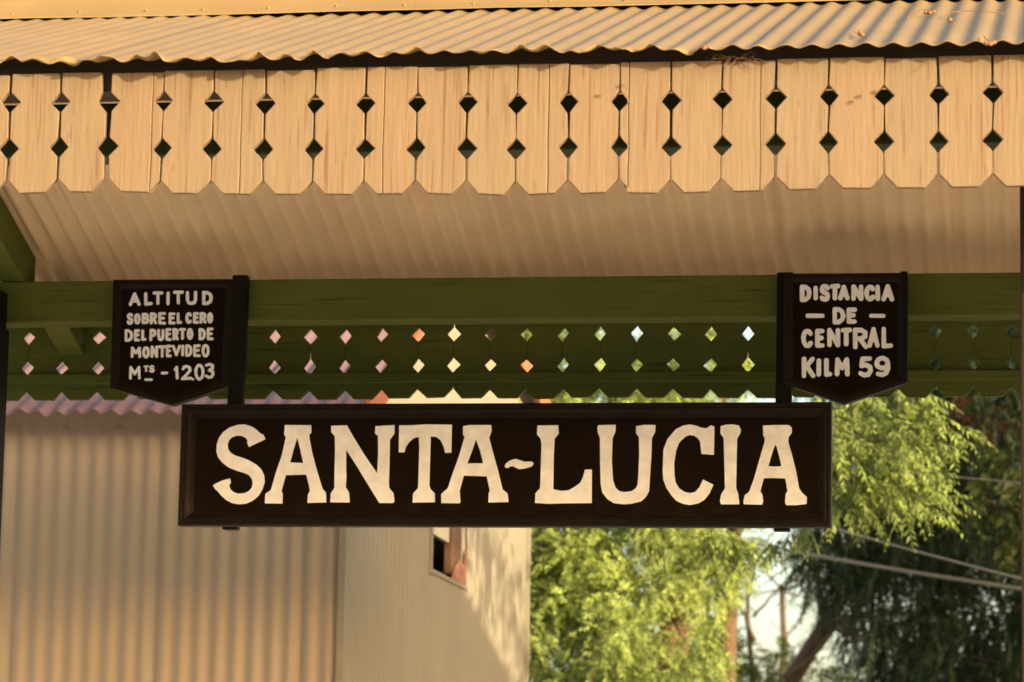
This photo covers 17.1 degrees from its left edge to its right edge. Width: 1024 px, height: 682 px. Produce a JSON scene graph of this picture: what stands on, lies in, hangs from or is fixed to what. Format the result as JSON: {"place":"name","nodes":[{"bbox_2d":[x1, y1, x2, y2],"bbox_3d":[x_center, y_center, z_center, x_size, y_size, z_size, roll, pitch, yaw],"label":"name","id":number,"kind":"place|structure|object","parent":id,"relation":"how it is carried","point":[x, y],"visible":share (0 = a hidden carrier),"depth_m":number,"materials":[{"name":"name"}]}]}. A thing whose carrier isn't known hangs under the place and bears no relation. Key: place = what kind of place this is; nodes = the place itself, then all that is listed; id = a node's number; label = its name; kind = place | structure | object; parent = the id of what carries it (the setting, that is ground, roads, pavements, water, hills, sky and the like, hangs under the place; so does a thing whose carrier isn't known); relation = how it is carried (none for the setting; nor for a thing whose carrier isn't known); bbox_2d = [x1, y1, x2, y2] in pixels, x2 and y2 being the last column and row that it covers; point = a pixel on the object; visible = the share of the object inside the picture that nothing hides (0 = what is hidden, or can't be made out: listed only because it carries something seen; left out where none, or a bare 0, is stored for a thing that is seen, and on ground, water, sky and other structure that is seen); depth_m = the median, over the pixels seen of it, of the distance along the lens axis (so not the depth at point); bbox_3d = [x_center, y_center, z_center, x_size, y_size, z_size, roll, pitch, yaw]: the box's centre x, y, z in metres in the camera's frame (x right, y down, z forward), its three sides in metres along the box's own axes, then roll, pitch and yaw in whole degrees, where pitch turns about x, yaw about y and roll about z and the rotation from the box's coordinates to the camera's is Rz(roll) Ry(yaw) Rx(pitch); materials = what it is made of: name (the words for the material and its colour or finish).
{"place":"outdoors","nodes":[
{"label":"outdoors","id":0,"kind":"place"},
{"bbox_2d":[0,325,550,681],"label":"corrugated shed","id":1,"kind":"structure","parent":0,"point":[111,570],"depth_m":15.55,"materials":[{"name":"beige metal"}]},
{"bbox_2d":[428,528,467,590],"bbox_3d":[-0.357,0.853,18.074,0.084,0.860,1.145,0,-9,9],"label":"window","id":2,"kind":"structure","parent":1,"relation":"in","point":[454,539],"depth_m":18.18,"materials":[{"name":"metal"}]},
{"bbox_2d":[530,326,1013,681],"label":"sky","id":3,"kind":"structure","parent":0,"point":[765,632],"materials":[{"name":"white"}]},
{"bbox_2d":[714,534,1021,587],"bbox_3d":[2.952,1.621,24.741,0.011,1.667,11.940,3,-9,-13],"label":"power cable","id":4,"kind":"object","parent":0,"point":[906,569],"visible":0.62,"depth_m":24.88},
{"bbox_2d":[741,542,1021,590],"bbox_3d":[2.952,1.637,24.739,0.015,1.666,11.940,3,-9,-13],"label":"power cable","id":5,"kind":"object","parent":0,"point":[994,585],"visible":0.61,"depth_m":24.95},
{"bbox_2d":[832,527,1021,579],"bbox_3d":[2.905,1.480,24.833,0.015,2.021,11.842,3,-9,-10],"label":"power cable","id":6,"kind":"object","parent":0,"point":[969,565],"visible":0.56,"depth_m":24.12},
{"bbox_2d":[853,465,1020,482],"bbox_3d":[3.043,0.899,22.904,0.008,0.582,3.923,5,-10,-21],"label":"power cable","id":7,"kind":"object","parent":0,"point":[974,478],"visible":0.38,"depth_m":22.67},
{"label":"ground","id":8,"kind":"structure","parent":0,"visible":0},
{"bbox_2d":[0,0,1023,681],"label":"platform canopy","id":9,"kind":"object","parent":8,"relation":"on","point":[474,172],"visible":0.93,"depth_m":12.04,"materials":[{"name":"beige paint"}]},
{"bbox_2d":[110,279,233,406],"bbox_3d":[-1.352,0.007,13.598,0.496,0.508,0.050,0,-9,9],"label":"info sign","id":10,"kind":"object","parent":9,"relation":"attached to","point":[171,339],"visible":1,"depth_m":13.59,"materials":[{"name":"brown paint"}]},
{"bbox_2d":[178,272,832,531],"bbox_3d":[-0.031,0.231,13.321,2.559,1.018,0.107,0,-9,9],"label":"station sign","id":11,"kind":"object","parent":9,"relation":"attached to","point":[608,465],"visible":1,"depth_m":13.24,"materials":[{"name":"brown paint"}]},
{"bbox_2d":[700,44,709,49],"bbox_3d":[0.543,-0.827,9.603,0.027,0.051,0.149,1,-9,2],"label":"dry twig","id":12,"kind":"object","parent":9,"relation":"on","point":[706,46],"visible":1,"depth_m":9.56,"materials":[{"name":"brown wood"}]},
{"bbox_2d":[700,52,767,68],"bbox_3d":[0.633,-0.802,9.774,0.204,0.050,0.040,0,-9,9],"label":"straw tuft","id":13,"kind":"object","parent":9,"relation":"attached to","point":[737,59],"visible":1,"depth_m":9.77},
{"bbox_2d":[783,271,907,405],"bbox_3d":[1.283,-0.009,13.123,0.474,0.513,0.061,0,-9,9],"label":"info sign","id":14,"kind":"object","parent":9,"relation":"attached to","point":[845,338],"visible":1,"depth_m":13.11,"materials":[{"name":"brown paint"}]},
{"bbox_2d":[854,31,864,36],"bbox_3d":[1.016,-0.898,9.957,0.024,0.070,0.221,1,-9,2],"label":"dry twig","id":15,"kind":"object","parent":9,"relation":"on","point":[861,33],"visible":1,"depth_m":9.87,"materials":[{"name":"brown wood"}]},
{"bbox_2d":[907,9,935,18],"bbox_3d":[1.289,-1.033,10.770,0.066,0.139,0.411,-2,-9,17],"label":"dry twig","id":16,"kind":"object","parent":9,"relation":"on","point":[929,12],"visible":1,"depth_m":10.80,"materials":[{"name":"brown wood"}]},
{"bbox_2d":[944,10,1003,21],"bbox_3d":[1.437,-1.013,10.618,0.181,0.139,0.411,0,-9,9],"label":"dry twig","id":17,"kind":"object","parent":9,"relation":"on","point":[949,19],"visible":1,"depth_m":10.75,"materials":[{"name":"brown wood"}]},
{"bbox_2d":[983,35,996,45],"bbox_3d":[1.335,-0.840,9.530,0.036,0.123,0.371,0,-9,8],"label":"dry twig","id":18,"kind":"object","parent":9,"relation":"on","point":[991,43],"visible":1,"depth_m":9.37,"materials":[{"name":"brown wood"}]},
{"bbox_2d":[521,327,777,681],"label":"leafy tree","id":19,"kind":"object","parent":8,"relation":"on","point":[580,577],"visible":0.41,"depth_m":23.58,"materials":[{"name":"green plant"}]},
{"bbox_2d":[647,553,887,681],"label":"tree","id":20,"kind":"object","parent":8,"relation":"on","point":[752,672],"visible":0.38,"depth_m":35.02,"materials":[{"name":"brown plant"}]},
{"bbox_2d":[739,532,845,681],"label":"thin tree","id":21,"kind":"object","parent":8,"relation":"on","point":[783,630],"visible":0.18,"depth_m":38.50,"materials":[{"name":"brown plant"}]},
{"bbox_2d":[613,388,997,681],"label":"feathery tree","id":22,"kind":"object","parent":8,"relation":"on","point":[894,470],"visible":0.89,"depth_m":19.42,"materials":[{"name":"green plant"}]},
{"bbox_2d":[755,321,1021,681],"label":"conifer tree","id":23,"kind":"object","parent":8,"relation":"on","point":[857,590],"visible":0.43,"depth_m":28.83,"materials":[{"name":"green plant"}]},
{"bbox_2d":[937,422,1021,611],"bbox_3d":[4.100,3.306,27.211,1.086,5.351,1.683,-8,-12,44],"label":"broadleaf tree","id":24,"kind":"object","parent":8,"relation":"on","point":[1008,521],"visible":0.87,"depth_m":27.27,"materials":[{"name":"green plant"}]}
]}

